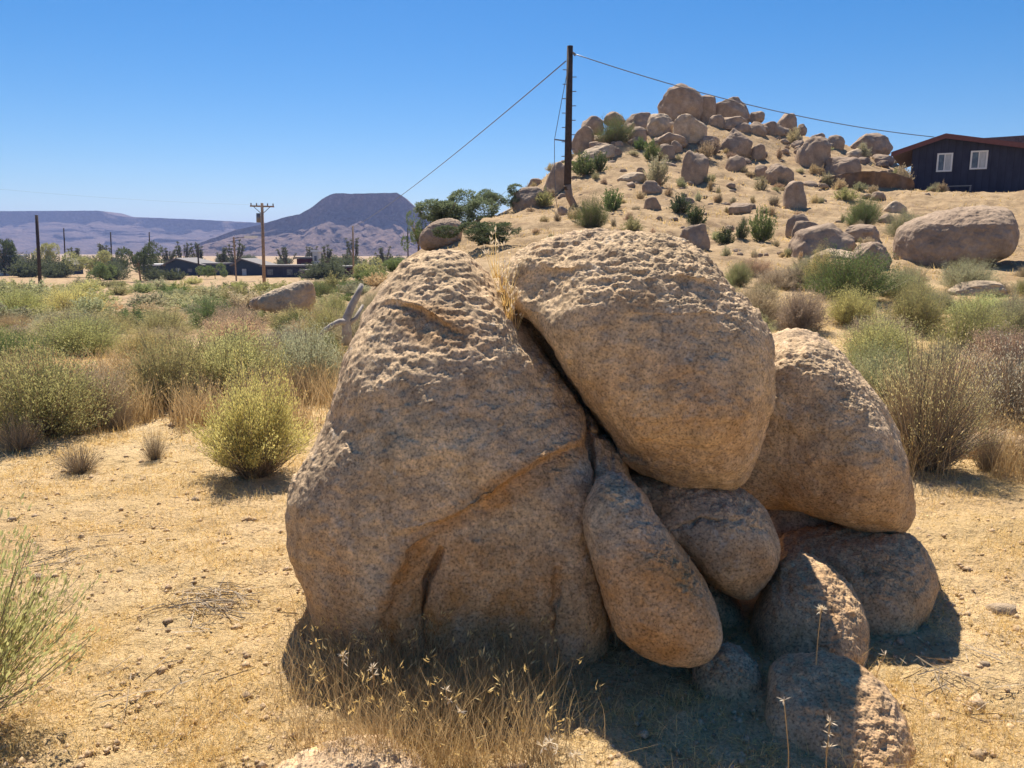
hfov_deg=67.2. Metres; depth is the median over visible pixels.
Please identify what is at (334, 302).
shrub
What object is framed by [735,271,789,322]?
shrub
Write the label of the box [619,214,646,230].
shrub
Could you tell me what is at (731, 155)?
grass tuft
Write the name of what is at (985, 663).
stone
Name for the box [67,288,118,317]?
shrub
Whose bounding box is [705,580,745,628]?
boulder
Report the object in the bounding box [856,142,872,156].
shrub
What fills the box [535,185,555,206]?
shrub
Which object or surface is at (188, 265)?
building
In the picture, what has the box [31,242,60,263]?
tree
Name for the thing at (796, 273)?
shrub
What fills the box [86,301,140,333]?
shrub
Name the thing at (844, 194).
shrub
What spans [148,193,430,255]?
mesa
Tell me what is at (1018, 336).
shrub
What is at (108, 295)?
shrub
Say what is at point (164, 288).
shrub
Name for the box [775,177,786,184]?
grass tuft
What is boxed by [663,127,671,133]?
boulder
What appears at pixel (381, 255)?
yucca tree
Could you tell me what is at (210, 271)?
tree
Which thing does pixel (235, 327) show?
shrub
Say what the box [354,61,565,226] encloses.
overhead wire
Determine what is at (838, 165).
boulder
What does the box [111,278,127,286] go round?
shrub
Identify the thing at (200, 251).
yucca tree
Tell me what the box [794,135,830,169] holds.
boulder
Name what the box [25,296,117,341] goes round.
shrub
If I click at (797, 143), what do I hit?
boulder
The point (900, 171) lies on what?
shrub
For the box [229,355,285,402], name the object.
shrub
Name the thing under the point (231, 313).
shrub
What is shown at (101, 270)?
tree
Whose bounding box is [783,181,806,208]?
boulder
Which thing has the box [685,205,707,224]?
shrub
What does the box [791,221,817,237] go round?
boulder
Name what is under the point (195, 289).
shrub
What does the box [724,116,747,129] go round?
boulder
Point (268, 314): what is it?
shrub
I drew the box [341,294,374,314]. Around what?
shrub
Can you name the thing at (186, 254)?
yucca tree
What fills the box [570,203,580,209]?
grass tuft
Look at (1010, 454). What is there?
straw stalks
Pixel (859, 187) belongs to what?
grass tuft
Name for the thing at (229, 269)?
building
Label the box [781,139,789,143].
boulder
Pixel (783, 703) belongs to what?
dried flower
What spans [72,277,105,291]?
shrub
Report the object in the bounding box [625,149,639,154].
grass tuft
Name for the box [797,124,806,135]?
boulder
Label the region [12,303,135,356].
shrub
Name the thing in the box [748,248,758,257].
grass tuft
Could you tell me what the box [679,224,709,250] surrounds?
boulder
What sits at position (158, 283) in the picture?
shrub
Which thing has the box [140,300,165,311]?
shrub
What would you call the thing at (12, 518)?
stone
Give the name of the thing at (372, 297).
shrub
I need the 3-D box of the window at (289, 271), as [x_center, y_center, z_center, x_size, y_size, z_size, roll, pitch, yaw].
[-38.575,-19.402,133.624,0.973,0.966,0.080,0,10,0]
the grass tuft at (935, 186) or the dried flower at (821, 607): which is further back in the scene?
the grass tuft at (935, 186)
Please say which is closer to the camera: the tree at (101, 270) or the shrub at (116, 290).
the shrub at (116, 290)
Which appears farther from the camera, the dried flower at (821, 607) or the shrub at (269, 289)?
the shrub at (269, 289)
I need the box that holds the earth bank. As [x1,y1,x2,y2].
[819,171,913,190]
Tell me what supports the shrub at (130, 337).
on the ground at (1010, 669)
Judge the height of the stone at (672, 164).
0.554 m
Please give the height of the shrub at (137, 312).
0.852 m
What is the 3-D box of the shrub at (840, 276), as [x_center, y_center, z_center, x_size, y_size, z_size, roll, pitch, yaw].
[6.556,-2.245,14.782,2.073,1.226,1.975,9,14,43]
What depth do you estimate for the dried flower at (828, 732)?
2.21 m
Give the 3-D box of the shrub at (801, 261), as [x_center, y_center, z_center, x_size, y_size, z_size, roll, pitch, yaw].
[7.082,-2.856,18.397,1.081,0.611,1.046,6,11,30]
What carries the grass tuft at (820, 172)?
on the ground at (1010, 669)
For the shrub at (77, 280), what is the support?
on the ground at (1010, 669)
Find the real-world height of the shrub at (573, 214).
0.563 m
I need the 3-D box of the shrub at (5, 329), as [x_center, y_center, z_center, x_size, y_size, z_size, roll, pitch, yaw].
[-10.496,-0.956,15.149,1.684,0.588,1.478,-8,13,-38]
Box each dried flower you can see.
[338,651,348,699]
[367,662,378,699]
[444,685,465,739]
[536,736,557,767]
[568,748,583,767]
[777,697,790,767]
[815,604,826,664]
[822,714,837,767]
[876,651,885,677]
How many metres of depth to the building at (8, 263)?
148.55 m
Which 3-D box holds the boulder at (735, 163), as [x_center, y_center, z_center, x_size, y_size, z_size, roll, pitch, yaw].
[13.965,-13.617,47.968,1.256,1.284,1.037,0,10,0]
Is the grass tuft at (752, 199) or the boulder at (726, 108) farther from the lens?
the boulder at (726, 108)
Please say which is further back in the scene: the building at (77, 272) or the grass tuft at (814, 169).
the building at (77, 272)
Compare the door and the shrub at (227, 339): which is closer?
the shrub at (227, 339)
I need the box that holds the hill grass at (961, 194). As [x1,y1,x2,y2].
[447,122,1023,280]
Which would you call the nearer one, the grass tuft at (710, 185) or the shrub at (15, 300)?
the shrub at (15, 300)
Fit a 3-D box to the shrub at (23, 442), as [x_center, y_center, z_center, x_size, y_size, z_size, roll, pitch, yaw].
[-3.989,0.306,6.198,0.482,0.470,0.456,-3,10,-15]
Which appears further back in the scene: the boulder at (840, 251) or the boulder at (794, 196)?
the boulder at (794, 196)
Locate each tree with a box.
[0,238,17,274]
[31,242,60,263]
[61,249,111,271]
[66,247,80,256]
[86,261,117,280]
[91,242,110,262]
[115,240,163,280]
[160,246,175,261]
[174,241,191,257]
[189,242,203,258]
[195,262,227,278]
[215,247,227,262]
[223,239,245,262]
[275,247,296,263]
[305,246,317,256]
[321,244,332,262]
[341,249,351,260]
[344,237,358,258]
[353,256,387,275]
[375,246,392,263]
[381,257,402,266]
[400,211,427,251]
[412,188,500,223]
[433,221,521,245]
[475,183,522,207]
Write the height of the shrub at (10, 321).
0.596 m
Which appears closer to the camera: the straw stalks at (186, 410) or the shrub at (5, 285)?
the straw stalks at (186, 410)
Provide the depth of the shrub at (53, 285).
46.99 m
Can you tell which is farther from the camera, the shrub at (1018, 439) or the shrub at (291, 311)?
the shrub at (291, 311)
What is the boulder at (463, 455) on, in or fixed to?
on the ground at (1010, 669)
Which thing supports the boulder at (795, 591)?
on the ground at (1010, 669)
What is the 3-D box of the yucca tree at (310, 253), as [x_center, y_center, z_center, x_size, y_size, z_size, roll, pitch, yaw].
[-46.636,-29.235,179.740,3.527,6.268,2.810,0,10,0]
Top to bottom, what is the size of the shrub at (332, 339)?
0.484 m
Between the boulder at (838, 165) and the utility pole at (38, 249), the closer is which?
the boulder at (838, 165)
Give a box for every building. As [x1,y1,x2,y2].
[0,255,27,274]
[62,258,86,273]
[141,264,165,274]
[161,257,216,275]
[201,263,233,274]
[229,258,274,275]
[259,264,316,277]
[295,257,312,263]
[311,250,322,263]
[343,265,357,276]
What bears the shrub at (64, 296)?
on the ground at (1010, 669)
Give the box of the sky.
[0,0,1023,225]
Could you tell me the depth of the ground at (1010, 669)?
3.62 m
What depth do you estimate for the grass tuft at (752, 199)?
38.12 m
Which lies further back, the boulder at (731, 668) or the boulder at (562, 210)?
the boulder at (562, 210)
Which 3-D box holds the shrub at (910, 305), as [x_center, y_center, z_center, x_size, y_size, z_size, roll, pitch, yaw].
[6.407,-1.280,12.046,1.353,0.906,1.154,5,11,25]
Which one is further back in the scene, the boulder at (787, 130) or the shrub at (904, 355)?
the boulder at (787, 130)
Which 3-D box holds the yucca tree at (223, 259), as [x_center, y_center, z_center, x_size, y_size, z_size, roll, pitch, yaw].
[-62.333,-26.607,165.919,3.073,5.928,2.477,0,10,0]
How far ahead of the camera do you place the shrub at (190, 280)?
107.94 m
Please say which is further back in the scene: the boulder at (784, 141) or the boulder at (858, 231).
the boulder at (784, 141)
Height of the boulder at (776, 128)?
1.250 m
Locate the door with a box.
[242,269,246,275]
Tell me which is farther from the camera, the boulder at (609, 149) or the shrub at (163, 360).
the boulder at (609, 149)
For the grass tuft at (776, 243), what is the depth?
26.55 m
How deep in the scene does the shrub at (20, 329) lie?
17.81 m
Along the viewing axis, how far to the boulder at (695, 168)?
42.38 m
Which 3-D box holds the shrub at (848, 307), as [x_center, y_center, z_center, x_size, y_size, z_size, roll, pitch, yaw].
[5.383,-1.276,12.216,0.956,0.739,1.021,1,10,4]
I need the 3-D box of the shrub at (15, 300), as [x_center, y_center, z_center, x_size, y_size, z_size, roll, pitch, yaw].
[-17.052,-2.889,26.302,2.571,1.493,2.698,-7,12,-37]
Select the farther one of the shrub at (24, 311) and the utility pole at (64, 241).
the utility pole at (64, 241)
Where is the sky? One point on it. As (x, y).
(291, 105)
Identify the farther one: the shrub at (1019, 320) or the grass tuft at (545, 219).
the grass tuft at (545, 219)
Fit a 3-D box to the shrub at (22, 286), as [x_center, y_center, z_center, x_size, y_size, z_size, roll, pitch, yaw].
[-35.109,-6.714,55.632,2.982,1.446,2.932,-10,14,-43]
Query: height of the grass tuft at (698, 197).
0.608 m
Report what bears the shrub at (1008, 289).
on the ground at (1010, 669)
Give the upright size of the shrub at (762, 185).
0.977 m
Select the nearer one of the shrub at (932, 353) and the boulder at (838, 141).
the shrub at (932, 353)
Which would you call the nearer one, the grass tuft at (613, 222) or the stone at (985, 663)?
the stone at (985, 663)
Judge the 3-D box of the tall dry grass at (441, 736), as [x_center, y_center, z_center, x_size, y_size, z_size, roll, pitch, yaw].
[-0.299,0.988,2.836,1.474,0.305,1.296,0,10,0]
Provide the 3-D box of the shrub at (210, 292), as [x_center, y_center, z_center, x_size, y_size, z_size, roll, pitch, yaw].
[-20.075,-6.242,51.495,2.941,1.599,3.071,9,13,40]
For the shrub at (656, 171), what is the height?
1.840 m
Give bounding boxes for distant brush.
[0,251,406,280]
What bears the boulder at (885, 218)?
on the ground at (1010, 669)
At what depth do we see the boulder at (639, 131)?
51.25 m
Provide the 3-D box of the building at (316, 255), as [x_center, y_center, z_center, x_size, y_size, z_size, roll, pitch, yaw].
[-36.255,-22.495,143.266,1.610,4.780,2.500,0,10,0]
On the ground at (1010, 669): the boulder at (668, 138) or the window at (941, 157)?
the boulder at (668, 138)
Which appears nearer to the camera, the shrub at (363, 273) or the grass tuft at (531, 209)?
the grass tuft at (531, 209)
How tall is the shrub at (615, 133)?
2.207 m
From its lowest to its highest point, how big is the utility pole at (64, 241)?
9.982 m
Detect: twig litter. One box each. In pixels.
[5,528,152,592]
[60,632,327,746]
[117,563,297,639]
[870,636,1023,723]
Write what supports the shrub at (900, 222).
on the ground at (1010, 669)
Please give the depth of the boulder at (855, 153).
54.98 m
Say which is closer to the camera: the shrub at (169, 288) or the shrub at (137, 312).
the shrub at (137, 312)
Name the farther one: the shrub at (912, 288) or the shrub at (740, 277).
the shrub at (740, 277)
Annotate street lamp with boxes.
[233,236,257,280]
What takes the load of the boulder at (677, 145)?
on the ground at (1010, 669)
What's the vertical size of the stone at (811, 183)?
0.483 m
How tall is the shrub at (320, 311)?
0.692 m
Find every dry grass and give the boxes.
[238,578,657,767]
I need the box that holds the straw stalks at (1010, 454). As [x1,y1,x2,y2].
[870,364,1023,483]
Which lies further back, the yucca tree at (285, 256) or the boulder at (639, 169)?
the yucca tree at (285, 256)
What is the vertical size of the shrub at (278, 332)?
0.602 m
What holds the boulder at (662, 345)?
on the boulder at (728, 541)
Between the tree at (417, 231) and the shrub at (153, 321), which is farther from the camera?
the tree at (417, 231)
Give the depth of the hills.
2457.13 m
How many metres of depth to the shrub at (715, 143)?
50.11 m
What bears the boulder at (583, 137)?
on the ground at (1010, 669)
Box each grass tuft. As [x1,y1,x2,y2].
[526,207,534,211]
[532,227,540,232]
[539,215,549,221]
[545,163,553,171]
[546,187,556,197]
[553,211,561,220]
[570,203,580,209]
[591,171,599,178]
[600,177,607,183]
[610,218,616,225]
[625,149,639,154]
[625,211,635,219]
[634,190,645,198]
[657,152,665,161]
[664,187,673,195]
[674,154,681,160]
[678,179,687,187]
[694,190,703,201]
[707,174,715,182]
[707,180,713,190]
[710,231,720,239]
[716,190,723,202]
[719,243,733,255]
[725,151,736,157]
[741,216,747,225]
[745,171,754,175]
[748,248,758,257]
[750,195,754,203]
[768,195,779,204]
[768,206,777,215]
[772,183,785,187]
[773,238,779,246]
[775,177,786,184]
[776,147,783,158]
[784,247,791,256]
[794,168,805,172]
[807,194,820,203]
[809,163,819,173]
[818,164,825,174]
[818,196,824,203]
[853,182,867,190]
[860,236,875,242]
[866,185,878,193]
[926,182,938,191]
[937,179,949,191]
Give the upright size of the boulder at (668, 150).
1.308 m
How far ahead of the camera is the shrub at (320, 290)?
43.76 m
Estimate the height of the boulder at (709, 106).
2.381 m
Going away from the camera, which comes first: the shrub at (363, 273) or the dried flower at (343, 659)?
the dried flower at (343, 659)
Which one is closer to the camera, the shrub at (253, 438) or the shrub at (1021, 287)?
the shrub at (253, 438)
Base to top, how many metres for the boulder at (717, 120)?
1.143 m
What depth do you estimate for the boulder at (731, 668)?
2.82 m
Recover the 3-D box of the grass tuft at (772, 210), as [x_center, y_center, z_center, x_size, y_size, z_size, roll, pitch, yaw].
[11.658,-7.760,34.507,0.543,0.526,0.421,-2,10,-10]
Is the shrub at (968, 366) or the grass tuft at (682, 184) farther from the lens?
the grass tuft at (682, 184)
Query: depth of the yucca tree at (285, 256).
177.04 m
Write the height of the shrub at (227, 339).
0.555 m
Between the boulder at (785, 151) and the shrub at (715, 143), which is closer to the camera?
the shrub at (715, 143)
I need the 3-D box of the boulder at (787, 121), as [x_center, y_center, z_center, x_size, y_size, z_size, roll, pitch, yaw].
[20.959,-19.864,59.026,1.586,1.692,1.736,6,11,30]
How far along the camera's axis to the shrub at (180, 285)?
74.74 m
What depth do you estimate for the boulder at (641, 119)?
55.73 m
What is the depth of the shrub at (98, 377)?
7.14 m
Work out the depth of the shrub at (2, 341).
10.30 m
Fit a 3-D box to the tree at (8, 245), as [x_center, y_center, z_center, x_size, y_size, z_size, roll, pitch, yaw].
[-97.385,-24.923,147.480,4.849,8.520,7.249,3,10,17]
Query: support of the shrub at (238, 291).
on the ground at (1010, 669)
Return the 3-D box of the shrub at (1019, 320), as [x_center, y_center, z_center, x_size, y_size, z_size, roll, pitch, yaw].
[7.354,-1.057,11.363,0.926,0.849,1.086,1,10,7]
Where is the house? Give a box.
[891,133,1023,192]
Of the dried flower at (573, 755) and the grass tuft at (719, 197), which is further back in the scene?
the grass tuft at (719, 197)
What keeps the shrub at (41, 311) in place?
on the ground at (1010, 669)
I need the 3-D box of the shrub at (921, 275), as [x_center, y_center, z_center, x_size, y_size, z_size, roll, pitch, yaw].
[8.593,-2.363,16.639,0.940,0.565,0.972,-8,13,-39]
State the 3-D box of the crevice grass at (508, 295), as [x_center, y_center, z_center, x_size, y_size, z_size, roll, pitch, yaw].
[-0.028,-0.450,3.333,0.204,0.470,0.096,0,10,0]
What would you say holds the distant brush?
on the ground at (1010, 669)
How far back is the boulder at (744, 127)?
55.44 m
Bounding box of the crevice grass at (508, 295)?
[482,226,523,329]
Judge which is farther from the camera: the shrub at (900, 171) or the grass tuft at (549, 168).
the grass tuft at (549, 168)
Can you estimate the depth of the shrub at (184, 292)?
54.73 m
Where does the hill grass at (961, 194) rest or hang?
on the ground at (1010, 669)
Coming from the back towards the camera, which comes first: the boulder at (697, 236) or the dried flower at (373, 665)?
the boulder at (697, 236)
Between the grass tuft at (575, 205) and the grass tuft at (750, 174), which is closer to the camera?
the grass tuft at (575, 205)
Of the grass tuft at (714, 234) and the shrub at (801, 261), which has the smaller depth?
the shrub at (801, 261)
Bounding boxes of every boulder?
[249,296,260,309]
[257,280,315,313]
[276,734,425,767]
[285,249,631,671]
[419,218,461,250]
[496,281,633,472]
[499,228,775,490]
[511,186,543,212]
[528,178,541,186]
[543,161,563,192]
[558,206,566,215]
[572,126,593,154]
[581,116,603,134]
[582,144,616,160]
[583,470,722,667]
[589,141,599,147]
[604,111,624,124]
[615,141,624,146]
[615,148,621,154]
[617,172,645,182]
[623,112,650,128]
[627,137,638,144]
[628,126,646,140]
[630,471,780,599]
[636,167,643,172]
[642,180,662,193]
[643,197,661,209]
[646,113,673,136]
[656,132,687,147]
[657,83,702,121]
[659,144,674,160]
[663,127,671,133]
[671,140,682,152]
[672,113,707,142]
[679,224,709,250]
[681,150,708,184]
[692,642,762,701]
[698,136,719,147]
[700,95,715,122]
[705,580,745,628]
[708,115,724,127]
[716,97,749,123]
[720,128,752,156]
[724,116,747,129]
[725,155,745,171]
[727,203,752,214]
[735,122,750,132]
[740,328,915,532]
[748,552,870,666]
[749,111,764,123]
[750,121,766,136]
[751,143,765,159]
[754,165,766,177]
[764,121,784,136]
[764,650,915,767]
[765,163,793,185]
[766,509,833,538]
[777,113,796,134]
[779,523,938,637]
[780,148,789,154]
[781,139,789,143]
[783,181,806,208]
[784,127,789,136]
[785,213,808,238]
[787,223,856,257]
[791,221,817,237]
[792,140,803,147]
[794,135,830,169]
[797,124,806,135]
[811,248,852,258]
[814,133,824,136]
[819,183,828,188]
[825,156,861,174]
[828,135,844,149]
[845,148,864,157]
[845,224,880,241]
[850,133,892,155]
[851,242,891,268]
[859,157,869,163]
[860,158,865,163]
[869,191,885,200]
[872,154,894,165]
[876,160,888,167]
[879,213,894,222]
[883,200,906,213]
[893,205,1019,267]
[947,280,1007,296]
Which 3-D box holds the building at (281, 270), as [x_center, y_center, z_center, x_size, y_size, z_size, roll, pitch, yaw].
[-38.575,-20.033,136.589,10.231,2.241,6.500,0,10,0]
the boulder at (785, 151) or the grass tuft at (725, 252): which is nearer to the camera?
the grass tuft at (725, 252)
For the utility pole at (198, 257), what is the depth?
138.01 m
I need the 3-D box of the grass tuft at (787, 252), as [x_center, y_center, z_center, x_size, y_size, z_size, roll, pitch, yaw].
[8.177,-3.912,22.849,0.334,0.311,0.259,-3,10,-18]
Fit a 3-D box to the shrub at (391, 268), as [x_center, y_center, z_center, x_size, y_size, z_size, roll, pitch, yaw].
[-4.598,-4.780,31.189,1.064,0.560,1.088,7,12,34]
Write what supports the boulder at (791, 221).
on the ground at (1010, 669)
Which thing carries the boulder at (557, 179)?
on the ground at (1010, 669)
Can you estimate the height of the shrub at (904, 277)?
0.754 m
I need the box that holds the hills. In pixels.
[0,211,260,253]
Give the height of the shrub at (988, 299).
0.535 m
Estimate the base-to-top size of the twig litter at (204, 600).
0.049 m
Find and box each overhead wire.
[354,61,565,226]
[576,54,932,136]
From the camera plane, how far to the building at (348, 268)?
132.63 m
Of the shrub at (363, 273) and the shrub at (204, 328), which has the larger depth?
the shrub at (363, 273)
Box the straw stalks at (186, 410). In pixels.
[0,340,349,434]
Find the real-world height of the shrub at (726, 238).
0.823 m
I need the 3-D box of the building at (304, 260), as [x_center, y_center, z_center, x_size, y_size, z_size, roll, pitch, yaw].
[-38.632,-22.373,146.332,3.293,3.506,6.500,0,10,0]
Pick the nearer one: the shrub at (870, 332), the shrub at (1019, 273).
the shrub at (870, 332)
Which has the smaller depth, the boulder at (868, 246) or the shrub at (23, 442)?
the shrub at (23, 442)
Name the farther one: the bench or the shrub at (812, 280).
the bench
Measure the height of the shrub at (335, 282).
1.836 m
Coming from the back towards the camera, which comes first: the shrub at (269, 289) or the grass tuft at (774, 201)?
the shrub at (269, 289)
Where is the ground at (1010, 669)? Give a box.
[0,121,1023,767]
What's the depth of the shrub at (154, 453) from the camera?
5.92 m
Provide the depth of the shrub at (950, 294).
13.54 m
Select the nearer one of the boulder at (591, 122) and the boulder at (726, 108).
the boulder at (591, 122)
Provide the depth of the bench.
46.65 m
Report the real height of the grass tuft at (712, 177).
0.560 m
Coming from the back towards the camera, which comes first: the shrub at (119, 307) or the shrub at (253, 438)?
the shrub at (119, 307)
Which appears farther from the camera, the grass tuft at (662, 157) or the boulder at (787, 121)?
the boulder at (787, 121)
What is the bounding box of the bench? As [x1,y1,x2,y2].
[946,185,971,190]
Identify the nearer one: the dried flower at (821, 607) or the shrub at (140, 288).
the dried flower at (821, 607)
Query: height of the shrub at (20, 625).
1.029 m
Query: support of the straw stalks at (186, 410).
on the ground at (1010, 669)
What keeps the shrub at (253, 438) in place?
on the ground at (1010, 669)
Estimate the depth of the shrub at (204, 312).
22.00 m
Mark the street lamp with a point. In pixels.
(234, 238)
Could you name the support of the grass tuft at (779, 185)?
on the ground at (1010, 669)
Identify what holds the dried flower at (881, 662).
on the boulder at (855, 702)
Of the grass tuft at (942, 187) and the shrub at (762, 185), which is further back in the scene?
the grass tuft at (942, 187)
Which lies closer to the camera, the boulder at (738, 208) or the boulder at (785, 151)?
the boulder at (738, 208)
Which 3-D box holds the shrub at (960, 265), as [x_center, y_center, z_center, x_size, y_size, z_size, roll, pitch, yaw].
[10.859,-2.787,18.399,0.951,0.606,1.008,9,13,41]
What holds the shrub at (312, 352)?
on the ground at (1010, 669)
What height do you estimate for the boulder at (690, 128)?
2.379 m
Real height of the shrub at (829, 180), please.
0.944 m
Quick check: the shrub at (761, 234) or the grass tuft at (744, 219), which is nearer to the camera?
the shrub at (761, 234)
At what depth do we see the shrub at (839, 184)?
44.31 m
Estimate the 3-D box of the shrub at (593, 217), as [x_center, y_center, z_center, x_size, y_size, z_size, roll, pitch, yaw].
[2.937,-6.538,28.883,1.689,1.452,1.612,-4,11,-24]
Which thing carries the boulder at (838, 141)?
on the ground at (1010, 669)
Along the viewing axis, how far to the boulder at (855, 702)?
2.54 m
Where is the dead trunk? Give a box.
[317,283,363,345]
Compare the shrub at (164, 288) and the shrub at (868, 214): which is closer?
the shrub at (868, 214)
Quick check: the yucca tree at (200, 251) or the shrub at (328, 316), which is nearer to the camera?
the shrub at (328, 316)
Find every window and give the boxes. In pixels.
[267,269,272,274]
[287,269,292,274]
[936,153,952,171]
[969,150,988,169]
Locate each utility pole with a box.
[35,215,41,287]
[63,228,65,257]
[110,232,112,261]
[197,245,199,276]
[250,203,273,285]
[352,226,353,277]
[554,45,576,208]
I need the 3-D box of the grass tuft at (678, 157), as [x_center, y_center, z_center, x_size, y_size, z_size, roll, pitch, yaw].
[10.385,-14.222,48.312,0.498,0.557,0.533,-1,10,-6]
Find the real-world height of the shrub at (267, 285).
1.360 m
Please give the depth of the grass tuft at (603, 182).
41.27 m
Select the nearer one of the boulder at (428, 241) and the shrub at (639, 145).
the boulder at (428, 241)
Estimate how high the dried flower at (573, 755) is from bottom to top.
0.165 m
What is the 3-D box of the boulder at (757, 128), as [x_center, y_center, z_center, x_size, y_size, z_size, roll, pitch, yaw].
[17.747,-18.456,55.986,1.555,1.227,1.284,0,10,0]
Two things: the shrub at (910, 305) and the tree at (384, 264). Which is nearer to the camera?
the shrub at (910, 305)
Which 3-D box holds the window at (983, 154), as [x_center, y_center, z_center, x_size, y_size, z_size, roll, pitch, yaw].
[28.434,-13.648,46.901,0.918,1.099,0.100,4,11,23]
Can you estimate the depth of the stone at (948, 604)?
3.49 m
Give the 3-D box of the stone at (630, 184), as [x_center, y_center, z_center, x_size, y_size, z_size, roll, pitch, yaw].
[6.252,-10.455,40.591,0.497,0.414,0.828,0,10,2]
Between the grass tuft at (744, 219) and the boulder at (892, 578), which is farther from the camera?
the grass tuft at (744, 219)
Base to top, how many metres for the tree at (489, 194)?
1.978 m
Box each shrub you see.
[0,276,32,296]
[0,282,54,314]
[0,300,27,315]
[0,302,39,322]
[0,311,36,329]
[0,318,143,441]
[0,321,36,339]
[0,324,13,339]
[0,324,54,367]
[0,401,48,451]
[0,493,112,716]
[3,276,73,306]
[4,281,36,297]
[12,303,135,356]
[16,310,73,327]
[22,315,56,331]
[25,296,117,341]
[30,305,66,317]
[34,310,130,343]
[38,278,113,311]
[44,438,109,474]
[45,284,75,302]
[55,282,86,295]
[66,276,92,286]
[66,354,140,426]
[67,282,122,303]
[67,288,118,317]
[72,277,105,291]
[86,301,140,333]
[92,393,140,430]
[95,278,115,287]
[100,300,123,311]
[104,301,154,328]
[105,313,223,406]
[106,281,132,295]
[109,325,167,357]
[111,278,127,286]
[114,302,163,314]
[120,291,179,307]
[120,322,195,346]
[125,277,161,292]
[127,298,205,334]
[135,422,170,460]
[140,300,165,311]
[147,275,171,289]
[156,281,197,295]
[156,283,174,292]
[158,288,192,298]
[160,304,186,320]
[161,289,192,305]
[163,293,219,310]
[164,315,302,395]
[166,280,192,290]
[170,359,225,407]
[178,289,255,329]
[180,303,202,313]
[181,275,202,283]
[185,342,324,479]
[187,278,227,299]
[187,285,205,292]
[191,313,241,338]
[194,309,275,346]
[199,299,272,330]
[206,328,242,355]
[216,281,230,288]
[217,284,262,305]
[220,282,245,290]
[224,288,263,311]
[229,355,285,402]
[233,280,249,285]
[244,279,286,294]
[248,331,294,355]
[251,321,312,351]
[254,310,275,322]
[258,312,354,392]
[260,288,275,295]
[262,310,284,326]
[265,306,311,334]
[266,301,314,328]
[280,354,320,404]
[282,316,314,335]
[296,296,354,341]
[307,303,344,320]
[307,332,346,351]
[309,279,341,299]
[310,287,347,318]
[315,294,343,304]
[316,270,352,289]
[317,305,365,343]
[321,343,347,359]
[328,344,344,388]
[335,290,352,301]
[336,279,357,292]
[336,281,365,294]
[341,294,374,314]
[347,267,389,286]
[351,285,371,294]
[360,291,377,303]
[361,271,387,286]
[382,260,398,271]
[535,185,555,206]
[563,149,597,175]
[566,189,612,227]
[567,207,580,218]
[591,151,609,171]
[592,112,635,143]
[601,186,623,211]
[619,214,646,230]
[633,136,648,149]
[641,152,671,185]
[643,137,663,160]
[666,192,694,213]
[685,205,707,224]
[695,140,715,158]
[708,138,720,154]
[713,225,735,244]
[722,258,757,286]
[733,252,775,276]
[734,220,749,238]
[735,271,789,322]
[744,204,778,241]
[752,262,807,289]
[752,280,780,297]
[754,176,767,190]
[758,306,778,332]
[766,281,836,331]
[784,265,809,286]
[786,126,801,142]
[788,253,822,275]
[794,240,844,279]
[797,235,912,298]
[799,266,828,290]
[819,171,834,185]
[821,282,887,325]
[831,177,847,188]
[831,187,860,199]
[833,305,920,344]
[836,304,931,362]
[839,330,933,377]
[841,191,884,224]
[852,339,931,401]
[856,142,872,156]
[867,303,1021,472]
[875,260,941,296]
[877,279,966,331]
[879,201,920,236]
[888,273,938,302]
[893,163,914,179]
[893,263,934,282]
[907,289,1023,350]
[910,331,982,376]
[916,337,1023,398]
[929,285,963,312]
[934,253,1012,287]
[941,289,1014,318]
[945,254,980,272]
[945,306,1023,432]
[952,427,1023,462]
[962,318,1023,366]
[968,400,1009,471]
[986,284,1023,341]
[987,285,1023,315]
[993,280,1018,294]
[1009,273,1023,294]
[1010,265,1023,276]
[1016,444,1023,472]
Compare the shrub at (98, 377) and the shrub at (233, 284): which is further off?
the shrub at (233, 284)
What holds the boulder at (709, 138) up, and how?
on the ground at (1010, 669)
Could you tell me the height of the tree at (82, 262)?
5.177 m
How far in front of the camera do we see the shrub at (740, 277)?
16.16 m
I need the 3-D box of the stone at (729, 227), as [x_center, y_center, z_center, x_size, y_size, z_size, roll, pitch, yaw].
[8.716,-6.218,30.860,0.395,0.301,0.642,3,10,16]
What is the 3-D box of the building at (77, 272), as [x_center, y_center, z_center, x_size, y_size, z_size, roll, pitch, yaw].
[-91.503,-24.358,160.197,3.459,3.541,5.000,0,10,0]
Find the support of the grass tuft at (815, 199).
on the ground at (1010, 669)
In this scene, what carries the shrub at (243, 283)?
on the ground at (1010, 669)
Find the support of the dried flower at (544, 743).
on the ground at (1010, 669)
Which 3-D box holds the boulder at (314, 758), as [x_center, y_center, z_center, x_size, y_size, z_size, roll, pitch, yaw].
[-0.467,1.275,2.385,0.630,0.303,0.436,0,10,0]
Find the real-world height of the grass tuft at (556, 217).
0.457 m
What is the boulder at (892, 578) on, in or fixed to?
on the ground at (1010, 669)
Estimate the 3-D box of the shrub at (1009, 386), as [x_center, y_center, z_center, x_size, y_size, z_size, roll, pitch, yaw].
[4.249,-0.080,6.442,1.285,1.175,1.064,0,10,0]
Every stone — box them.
[7,517,16,521]
[33,573,45,579]
[557,193,565,198]
[626,182,634,186]
[659,161,676,166]
[725,183,735,187]
[725,225,734,231]
[803,181,817,186]
[945,602,955,606]
[978,661,989,666]
[985,603,1016,616]

